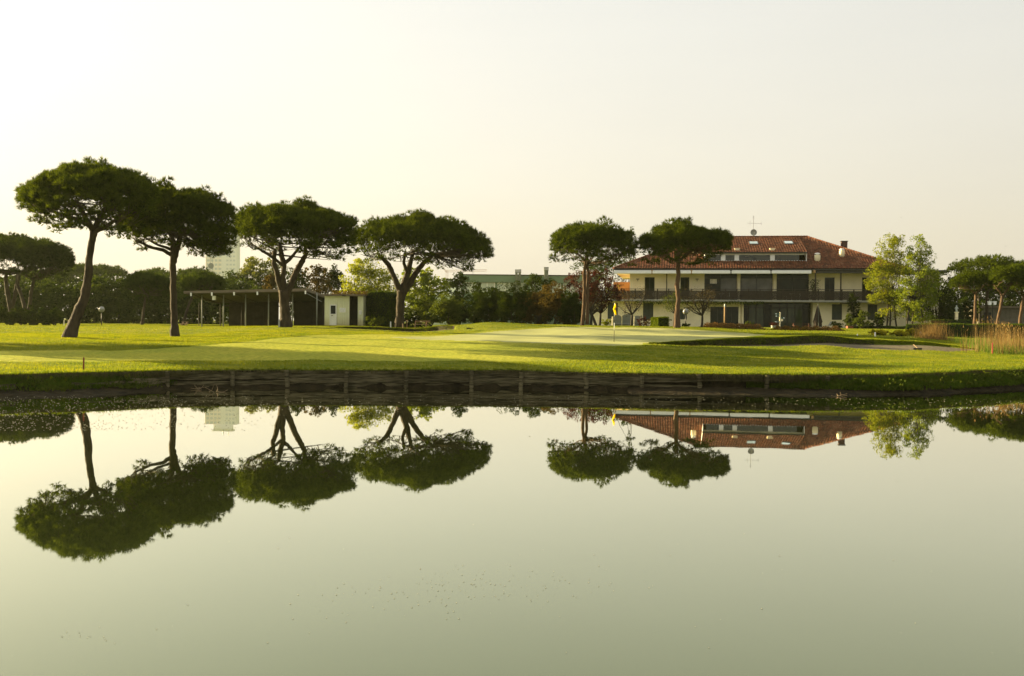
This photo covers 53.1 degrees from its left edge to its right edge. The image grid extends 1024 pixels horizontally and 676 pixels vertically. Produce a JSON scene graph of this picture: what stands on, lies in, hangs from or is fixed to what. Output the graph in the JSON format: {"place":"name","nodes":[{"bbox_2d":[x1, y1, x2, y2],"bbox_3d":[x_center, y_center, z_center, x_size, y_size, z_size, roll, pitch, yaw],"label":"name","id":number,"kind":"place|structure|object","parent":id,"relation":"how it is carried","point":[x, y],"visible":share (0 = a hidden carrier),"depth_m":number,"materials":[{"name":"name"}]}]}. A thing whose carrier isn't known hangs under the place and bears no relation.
{"place":"outdoors","nodes":[
{"label":"outdoors","id":0,"kind":"place"},
{"bbox_2d":[206,219,239,320],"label":"tower block","id":1,"kind":"structure","parent":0,"point":[225,262],"depth_m":737.91,"materials":[{"name":"concrete"}]},
{"bbox_2d":[3,369,1019,389],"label":"earth bank","id":2,"kind":"structure","parent":0,"point":[724,384],"depth_m":33.35,"materials":[{"name":"brown soil"}]},
{"bbox_2d":[0,370,829,389],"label":"timber revetment","id":3,"kind":"object","parent":2,"relation":"attached to","point":[354,379],"visible":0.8,"depth_m":33.60,"materials":[{"name":"brown wood"}]},
{"bbox_2d":[0,367,1023,392],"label":"bank weeds","id":4,"kind":"object","parent":2,"relation":"on","point":[88,380],"visible":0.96,"depth_m":33.20,"materials":[{"name":"green plant"}]},
{"bbox_2d":[0,369,1023,384],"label":"hanging grass","id":5,"kind":"structure","parent":2,"relation":"on","point":[180,373],"depth_m":33.16,"materials":[{"name":"green plant"}]},
{"bbox_2d":[0,394,1022,647],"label":"floating flecks","id":6,"kind":"object","parent":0,"point":[306,406],"visible":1,"depth_m":23.81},
{"bbox_2d":[0,388,1023,675],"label":"pond water","id":7,"kind":"structure","parent":0,"point":[660,534],"depth_m":10.65,"materials":[{"name":"liquid"}]},
{"bbox_2d":[0,319,1023,373],"bbox_3d":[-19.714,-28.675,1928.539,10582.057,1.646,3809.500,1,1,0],"label":"lawn","id":8,"kind":"structure","parent":0,"point":[420,352],"depth_m":43.48,"materials":[{"name":"green plant"}]},
{"bbox_2d":[1,307,15,324],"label":"shrub","id":9,"kind":"object","parent":8,"relation":"on","point":[9,319],"visible":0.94,"depth_m":100.07,"materials":[{"name":"green plant"}]},
{"bbox_2d":[13,307,27,324],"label":"shrub","id":10,"kind":"object","parent":8,"relation":"on","point":[19,319],"visible":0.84,"depth_m":99.92,"materials":[{"name":"green plant"}]},
{"bbox_2d":[0,278,42,322],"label":"evergreen tree","id":11,"kind":"object","parent":8,"relation":"on","point":[3,302],"visible":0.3,"depth_m":130.35,"materials":[{"name":"green plant"}]},
{"bbox_2d":[0,232,53,323],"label":"umbrella pine","id":12,"kind":"object","parent":8,"relation":"on","point":[7,242],"visible":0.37,"depth_m":110.70,"materials":[{"name":"green plant"}]},
{"bbox_2d":[23,305,38,324],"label":"shrub","id":13,"kind":"object","parent":8,"relation":"on","point":[30,317],"visible":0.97,"depth_m":99.31,"materials":[{"name":"green plant"}]},
{"bbox_2d":[14,278,66,322],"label":"evergreen tree","id":14,"kind":"object","parent":8,"relation":"on","point":[36,301],"visible":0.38,"depth_m":130.39,"materials":[{"name":"green plant"}]},
{"bbox_2d":[9,239,75,309],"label":"umbrella pine","id":15,"kind":"object","parent":8,"relation":"on","point":[56,256],"visible":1,"depth_m":107.25,"materials":[{"name":"green plant"}]},
{"bbox_2d":[36,307,50,324],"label":"shrub","id":16,"kind":"object","parent":8,"relation":"on","point":[42,316],"visible":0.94,"depth_m":99.06,"materials":[{"name":"green plant"}]},
{"bbox_2d":[46,307,62,324],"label":"shrub","id":17,"kind":"object","parent":8,"relation":"on","point":[53,317],"visible":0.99,"depth_m":98.93,"materials":[{"name":"green plant"}]},
{"bbox_2d":[35,274,76,321],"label":"evergreen tree","id":18,"kind":"object","parent":8,"relation":"on","point":[57,279],"visible":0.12,"depth_m":149.47,"materials":[{"name":"green plant"}]},
{"bbox_2d":[37,281,92,322],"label":"evergreen tree","id":19,"kind":"object","parent":8,"relation":"on","point":[48,301],"visible":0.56,"depth_m":130.06,"materials":[{"name":"green plant"}]},
{"bbox_2d":[58,262,108,287],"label":"umbrella pine","id":20,"kind":"object","parent":8,"relation":"on","point":[78,269],"visible":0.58,"depth_m":207.08,"materials":[{"name":"green plant"}]},
{"bbox_2d":[14,156,160,337],"bbox_3d":[-22.832,-4.822,55.148,8.676,10.110,8.147,1,1,0],"label":"umbrella pine","id":21,"kind":"object","parent":8,"relation":"on","point":[115,193],"visible":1,"depth_m":53.30,"materials":[{"name":"green plant"}]},
{"bbox_2d":[66,275,113,322],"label":"evergreen tree","id":22,"kind":"object","parent":8,"relation":"on","point":[89,316],"visible":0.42,"depth_m":130.48,"materials":[{"name":"green plant"}]},
{"bbox_2d":[84,270,122,322],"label":"evergreen tree","id":23,"kind":"object","parent":8,"relation":"on","point":[110,281],"visible":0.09,"depth_m":149.70,"materials":[{"name":"green plant"}]},
{"bbox_2d":[83,263,128,282],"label":"umbrella pine","id":24,"kind":"object","parent":8,"relation":"on","point":[114,269],"visible":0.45,"depth_m":227.31,"materials":[{"name":"green plant"}]},
{"bbox_2d":[88,277,139,322],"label":"evergreen tree","id":25,"kind":"object","parent":8,"relation":"on","point":[107,302],"visible":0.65,"depth_m":129.98,"materials":[{"name":"green plant"}]},
{"bbox_2d":[112,286,163,323],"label":"evergreen tree","id":26,"kind":"object","parent":8,"relation":"on","point":[132,310],"visible":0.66,"depth_m":129.42,"materials":[{"name":"green plant"}]},
{"bbox_2d":[120,270,169,324],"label":"umbrella pine","id":27,"kind":"object","parent":8,"relation":"on","point":[156,283],"visible":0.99,"depth_m":106.97,"materials":[{"name":"green plant"}]},
{"bbox_2d":[138,281,186,323],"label":"evergreen tree","id":28,"kind":"object","parent":8,"relation":"on","point":[152,305],"visible":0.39,"depth_m":129.89,"materials":[{"name":"green plant"}]},
{"bbox_2d":[116,175,238,336],"bbox_3d":[-19.785,-4.714,60.735,8.104,9.569,7.462,1,1,0],"label":"umbrella pine","id":29,"kind":"object","parent":8,"relation":"on","point":[203,221],"visible":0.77,"depth_m":59.16,"materials":[{"name":"green plant"}]},
{"bbox_2d":[163,286,210,323],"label":"evergreen tree","id":30,"kind":"object","parent":8,"relation":"on","point":[181,309],"visible":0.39,"depth_m":129.76,"materials":[{"name":"green plant"}]},
{"bbox_2d":[178,269,228,324],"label":"umbrella pine","id":31,"kind":"object","parent":8,"relation":"on","point":[198,281],"visible":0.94,"depth_m":102.88,"materials":[{"name":"green plant"}]},
{"bbox_2d":[190,275,231,323],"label":"evergreen tree","id":32,"kind":"object","parent":8,"relation":"on","point":[209,306],"visible":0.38,"depth_m":129.62,"materials":[{"name":"green plant"}]},
{"bbox_2d":[213,278,260,322],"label":"evergreen tree","id":33,"kind":"object","parent":8,"relation":"on","point":[235,286],"visible":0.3,"depth_m":131.09,"materials":[{"name":"green plant"}]},
{"bbox_2d":[227,270,273,315],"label":"evergreen tree","id":34,"kind":"object","parent":8,"relation":"on","point":[259,281],"visible":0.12,"depth_m":149.19,"materials":[{"name":"green plant"}]},
{"bbox_2d":[237,256,287,287],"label":"leafy tree","id":35,"kind":"object","parent":8,"relation":"on","point":[253,262],"visible":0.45,"depth_m":149.18,"materials":[{"name":"green plant"}]},
{"bbox_2d":[184,288,345,326],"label":"open shelter","id":36,"kind":"object","parent":8,"relation":"on","point":[259,307],"visible":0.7,"depth_m":94.43,"materials":[{"name":"metal"}]},
{"bbox_2d":[261,273,277,288],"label":"bronze tree","id":37,"kind":"object","parent":8,"relation":"on","point":[270,280],"visible":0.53,"depth_m":111.52,"materials":[{"name":"brown plant"}]},
{"bbox_2d":[233,195,359,326],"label":"umbrella pine","id":38,"kind":"object","parent":8,"relation":"on","point":[306,221],"visible":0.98,"depth_m":67.83,"materials":[{"name":"green plant"}]},
{"bbox_2d":[286,267,311,317],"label":"evergreen tree","id":39,"kind":"object","parent":8,"relation":"on","point":[299,279],"visible":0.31,"depth_m":111.57,"materials":[{"name":"green plant"}]},
{"bbox_2d":[299,263,332,293],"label":"evergreen tree","id":40,"kind":"object","parent":8,"relation":"on","point":[321,288],"visible":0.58,"depth_m":113.54,"materials":[{"name":"green plant"}]},
{"bbox_2d":[319,263,347,293],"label":"tree","id":41,"kind":"object","parent":8,"relation":"on","point":[336,283],"visible":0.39,"depth_m":115.57,"materials":[{"name":"green plant"}]},
{"bbox_2d":[323,294,366,325],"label":"cabin","id":42,"kind":"object","parent":8,"relation":"on","point":[345,309],"visible":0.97,"depth_m":81.98,"materials":[{"name":"white paint"}]},
{"bbox_2d":[330,304,336,324],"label":"door","id":43,"kind":"structure","parent":42,"relation":"in","point":[333,307],"depth_m":81.96,"materials":[{"name":"white paint"}]},
{"bbox_2d":[339,258,400,293],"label":"spring tree","id":44,"kind":"object","parent":8,"relation":"on","point":[361,271],"visible":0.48,"depth_m":97.45,"materials":[{"name":"green plant"}]},
{"bbox_2d":[363,315,386,325],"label":"bush","id":45,"kind":"object","parent":8,"relation":"on","point":[376,321],"visible":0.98,"depth_m":80.12,"materials":[{"name":"green plant"}]},
{"bbox_2d":[366,291,396,326],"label":"hedge","id":46,"kind":"object","parent":8,"relation":"on","point":[381,303],"visible":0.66,"depth_m":82.96,"materials":[{"name":"green plant"}]},
{"bbox_2d":[404,312,421,327],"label":"bush","id":47,"kind":"object","parent":8,"relation":"on","point":[417,317],"visible":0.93,"depth_m":88.79,"materials":[{"name":"green plant"}]},
{"bbox_2d":[405,292,434,326],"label":"bush","id":48,"kind":"object","parent":8,"relation":"on","point":[422,308],"visible":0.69,"depth_m":92.60,"materials":[{"name":"green plant"}]},
{"bbox_2d":[351,209,494,327],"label":"umbrella pine","id":49,"kind":"object","parent":8,"relation":"on","point":[446,237],"visible":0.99,"depth_m":76.56,"materials":[{"name":"green plant"}]},
{"bbox_2d":[400,266,449,322],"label":"leafy tree","id":50,"kind":"object","parent":8,"relation":"on","point":[426,278],"visible":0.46,"depth_m":100.42,"materials":[{"name":"green plant"}]},
{"bbox_2d":[423,309,439,326],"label":"bush","id":51,"kind":"object","parent":8,"relation":"on","point":[428,318],"visible":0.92,"depth_m":89.24,"materials":[{"name":"green plant"}]},
{"bbox_2d":[429,292,466,324],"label":"bush","id":52,"kind":"object","parent":8,"relation":"on","point":[445,309],"visible":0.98,"depth_m":89.33,"materials":[{"name":"green plant"}]},
{"bbox_2d":[446,271,471,322],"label":"conifer","id":53,"kind":"object","parent":8,"relation":"on","point":[460,279],"visible":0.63,"depth_m":99.78,"materials":[{"name":"green plant"}]},
{"bbox_2d":[447,291,470,324],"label":"shrub","id":54,"kind":"object","parent":8,"relation":"on","point":[464,316],"visible":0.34,"depth_m":95.70,"materials":[{"name":"green plant"}]},
{"bbox_2d":[467,291,483,322],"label":"shrub","id":55,"kind":"object","parent":8,"relation":"on","point":[471,319],"visible":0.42,"depth_m":96.78,"materials":[{"name":"green plant"}]},
{"bbox_2d":[474,286,504,321],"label":"shrub","id":56,"kind":"object","parent":8,"relation":"on","point":[490,302],"visible":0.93,"depth_m":90.59,"materials":[{"name":"green plant"}]},
{"bbox_2d":[0,367,1022,375],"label":"grass fringe","id":57,"kind":"object","parent":8,"relation":"on","point":[328,369],"depth_m":33.56,"materials":[{"name":"green plant"}]},
{"bbox_2d":[495,280,533,322],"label":"shrub","id":58,"kind":"object","parent":8,"relation":"on","point":[513,303],"visible":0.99,"depth_m":88.49,"materials":[{"name":"green plant"}]},
{"bbox_2d":[459,267,599,324],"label":"office block","id":59,"kind":"structure","parent":8,"relation":"on","point":[491,280],"depth_m":164.88,"materials":[{"name":"green paint"}]},
{"bbox_2d":[522,290,548,324],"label":"shrub","id":60,"kind":"object","parent":8,"relation":"on","point":[533,309],"visible":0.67,"depth_m":91.51,"materials":[{"name":"green plant"}]},
{"bbox_2d":[524,273,556,321],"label":"shrub","id":61,"kind":"object","parent":8,"relation":"on","point":[531,279],"visible":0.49,"depth_m":96.75,"materials":[{"name":"green plant"}]},
{"bbox_2d":[537,281,570,324],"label":"shrub","id":62,"kind":"object","parent":8,"relation":"on","point":[554,305],"visible":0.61,"depth_m":89.76,"materials":[{"name":"green plant"}]},
{"bbox_2d":[556,290,585,324],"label":"shrub","id":63,"kind":"object","parent":8,"relation":"on","point":[567,310],"visible":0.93,"depth_m":87.56,"materials":[{"name":"green plant"}]},
{"bbox_2d":[392,327,761,345],"bbox_3d":[6.615,-0.213,63.858,15.434,0.846,26.695,1,1,35],"label":"putting green","id":64,"kind":"object","parent":8,"relation":"on","point":[596,336],"visible":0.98,"depth_m":61.53,"materials":[{"name":"green plant"}]},
{"bbox_2d":[547,215,639,325],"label":"umbrella pine","id":65,"kind":"object","parent":8,"relation":"on","point":[574,238],"visible":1,"depth_m":77.97,"materials":[{"name":"green plant"}]},
{"bbox_2d":[563,268,624,324],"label":"plum tree","id":66,"kind":"object","parent":8,"relation":"on","point":[596,283],"visible":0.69,"depth_m":96.54,"materials":[{"name":"purple plant"}]},
{"bbox_2d":[569,226,635,288],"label":"leafy tree","id":67,"kind":"object","parent":8,"relation":"on","point":[593,267],"visible":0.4,"depth_m":149.46,"materials":[{"name":"green plant"}]},
{"bbox_2d":[334,326,873,345],"bbox_3d":[2.449,-0.203,63.175,36.202,0.928,10.770,1,1,34],"label":"bunker edge","id":68,"kind":"object","parent":8,"relation":"on","point":[828,340],"visible":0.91,"depth_m":56.94,"materials":[{"name":"soil"}]},
{"bbox_2d":[328,325,976,349],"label":"bunker grass","id":69,"kind":"structure","parent":68,"relation":"on","point":[766,338],"depth_m":57.08,"materials":[{"name":"green plant"}]},
{"bbox_2d":[612,314,639,325],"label":"board screen","id":70,"kind":"object","parent":8,"relation":"on","point":[625,319],"visible":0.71,"depth_m":101.48,"materials":[{"name":"metal"}]},
{"bbox_2d":[615,286,648,325],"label":"tree","id":71,"kind":"object","parent":8,"relation":"on","point":[630,310],"visible":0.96,"depth_m":99.93,"materials":[{"name":"green plant"}]},
{"bbox_2d":[650,316,668,325],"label":"box hedge","id":72,"kind":"object","parent":8,"relation":"on","point":[660,321],"visible":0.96,"depth_m":97.35,"materials":[{"name":"green plant"}]},
{"bbox_2d":[660,289,682,325],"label":"tree","id":73,"kind":"object","parent":8,"relation":"on","point":[672,300],"visible":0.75,"depth_m":100.91,"materials":[{"name":"green plant"}]},
{"bbox_2d":[637,215,734,327],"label":"umbrella pine","id":74,"kind":"object","parent":8,"relation":"on","point":[664,239],"visible":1,"depth_m":77.46,"materials":[{"name":"green plant"}]},
{"bbox_2d":[675,284,715,326],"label":"tree","id":75,"kind":"object","parent":8,"relation":"on","point":[703,307],"visible":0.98,"depth_m":91.95,"materials":[{"name":"green plant"}]},
{"bbox_2d":[699,322,768,329],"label":"flower bed","id":76,"kind":"object","parent":8,"relation":"on","point":[728,325],"visible":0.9,"depth_m":92.69,"materials":[{"name":"brown plant"}]},
{"bbox_2d":[591,216,946,327],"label":"clubhouse","id":77,"kind":"structure","parent":8,"relation":"on","point":[774,274],"depth_m":120.44,"materials":[{"name":"paint"}]},
{"bbox_2d":[643,303,652,319],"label":"shuttered door","id":78,"kind":"structure","parent":77,"relation":"in","point":[647,308],"depth_m":121.93,"materials":[{"name":"wood"}]},
{"bbox_2d":[634,300,763,305],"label":"climbing vine","id":79,"kind":"object","parent":77,"relation":"attached to","point":[727,303],"visible":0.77,"depth_m":119.02,"materials":[{"name":"green plant"}]},
{"bbox_2d":[704,274,736,299],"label":"sliding window","id":80,"kind":"structure","parent":77,"relation":"in","point":[715,281],"depth_m":121.19,"materials":[{"name":"grey glass"}]},
{"bbox_2d":[710,307,738,326],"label":"sliding door","id":81,"kind":"structure","parent":77,"relation":"in","point":[716,313],"depth_m":120.54,"materials":[{"name":"grey glass"}]},
{"bbox_2d":[739,255,769,260],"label":"clerestory window","id":82,"kind":"structure","parent":77,"relation":"in","point":[741,257],"depth_m":120.65,"materials":[{"name":"grey glass"}]},
{"bbox_2d":[740,274,772,299],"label":"sliding window","id":83,"kind":"structure","parent":77,"relation":"in","point":[747,281],"depth_m":120.54,"materials":[{"name":"grey glass"}]},
{"bbox_2d":[777,274,808,298],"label":"sliding window","id":84,"kind":"structure","parent":77,"relation":"in","point":[784,281],"depth_m":119.89,"materials":[{"name":"grey glass"}]},
{"bbox_2d":[832,304,841,319],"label":"window","id":85,"kind":"structure","parent":77,"relation":"in","point":[836,308],"depth_m":118.49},
{"bbox_2d":[769,325,844,330],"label":"flower bed","id":86,"kind":"object","parent":8,"relation":"on","point":[816,328],"visible":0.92,"depth_m":88.15,"materials":[{"name":"brown plant"}]},
{"bbox_2d":[846,294,859,325],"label":"tree","id":87,"kind":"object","parent":8,"relation":"on","point":[852,303],"depth_m":112.83,"materials":[{"name":"green plant"}]},
{"bbox_2d":[852,310,870,328],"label":"shrub","id":88,"kind":"object","parent":8,"relation":"on","point":[861,317],"visible":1,"depth_m":107.72,"materials":[{"name":"green plant"}]},
{"bbox_2d":[755,343,972,351],"bbox_3d":[16.161,0.506,53.561,18.305,0.352,7.950,1,1,0],"label":"sand bunker","id":89,"kind":"object","parent":8,"relation":"on","point":[907,347],"visible":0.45,"depth_m":55.16},
{"bbox_2d":[864,232,916,325],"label":"spring tree","id":90,"kind":"object","parent":8,"relation":"on","point":[887,268],"visible":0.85,"depth_m":109.63,"materials":[{"name":"green plant"}]},
{"bbox_2d":[888,234,943,323],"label":"spring tree","id":91,"kind":"object","parent":8,"relation":"on","point":[915,291],"visible":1,"depth_m":107.62,"materials":[{"name":"green plant"}]},
{"bbox_2d":[912,319,957,339],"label":"dry reeds","id":92,"kind":"object","parent":8,"relation":"on","point":[935,333],"visible":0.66,"depth_m":65.49,"materials":[{"name":"beige plant"}]},
{"bbox_2d":[915,269,955,319],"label":"dark tree","id":93,"kind":"object","parent":8,"relation":"on","point":[943,309],"visible":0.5,"depth_m":111.68,"materials":[{"name":"green plant"}]},
{"bbox_2d":[927,319,976,324],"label":"hedge","id":94,"kind":"object","parent":8,"relation":"on","point":[941,321],"visible":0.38,"depth_m":106.03,"materials":[{"name":"green plant"}]},
{"bbox_2d":[942,302,964,320],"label":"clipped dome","id":95,"kind":"structure","parent":8,"relation":"on","point":[961,314],"depth_m":113.01,"materials":[{"name":"green plant"}]},
{"bbox_2d":[906,323,1023,338],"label":"hedge","id":96,"kind":"object","parent":8,"relation":"on","point":[972,332],"visible":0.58,"depth_m":75.19,"materials":[{"name":"green plant"}]},
{"bbox_2d":[948,269,1000,323],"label":"umbrella pine","id":97,"kind":"object","parent":8,"relation":"on","point":[966,279],"visible":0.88,"depth_m":92.10,"materials":[{"name":"green plant"}]},
{"bbox_2d":[946,253,1023,322],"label":"umbrella pine","id":98,"kind":"object","parent":8,"relation":"on","point":[978,263],"visible":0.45,"depth_m":119.97,"materials":[{"name":"green plant"}]},
{"bbox_2d":[948,334,1023,354],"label":"green reeds","id":99,"kind":"object","parent":8,"relation":"on","point":[988,349],"visible":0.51,"depth_m":53.03,"materials":[{"name":"green plant"}]},
{"bbox_2d":[960,318,1023,353],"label":"dry reeds","id":100,"kind":"object","parent":8,"relation":"on","point":[999,339],"visible":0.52,"depth_m":53.73,"materials":[{"name":"beige plant"}]},
{"bbox_2d":[968,306,1023,323],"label":"garage","id":101,"kind":"structure","parent":8,"relation":"on","point":[1009,313],"depth_m":127.96,"materials":[{"name":"metal"}]},
{"bbox_2d":[982,281,1015,305],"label":"tree","id":102,"kind":"object","parent":8,"relation":"on","point":[993,296],"visible":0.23,"depth_m":144.10,"materials":[{"name":"green plant"}]},
{"bbox_2d":[988,261,1023,323],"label":"umbrella pine","id":103,"kind":"object","parent":8,"relation":"on","point":[1002,273],"visible":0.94,"depth_m":89.11,"materials":[{"name":"green plant"}]},
{"bbox_2d":[1009,274,1023,323],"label":"umbrella pine","id":104,"kind":"object","parent":8,"relation":"on","point":[1020,284],"visible":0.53,"depth_m":89.80,"materials":[{"name":"green plant"}]},
{"bbox_2d":[0,383,1023,396],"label":"mud shore","id":105,"kind":"structure","parent":0,"point":[628,389],"depth_m":32.91,"materials":[{"name":"brown soil"}]},
{"bbox_2d":[0,0,1023,321],"label":"sky","id":106,"kind":"structure","parent":0,"point":[857,122],"materials":[{"name":"white"}]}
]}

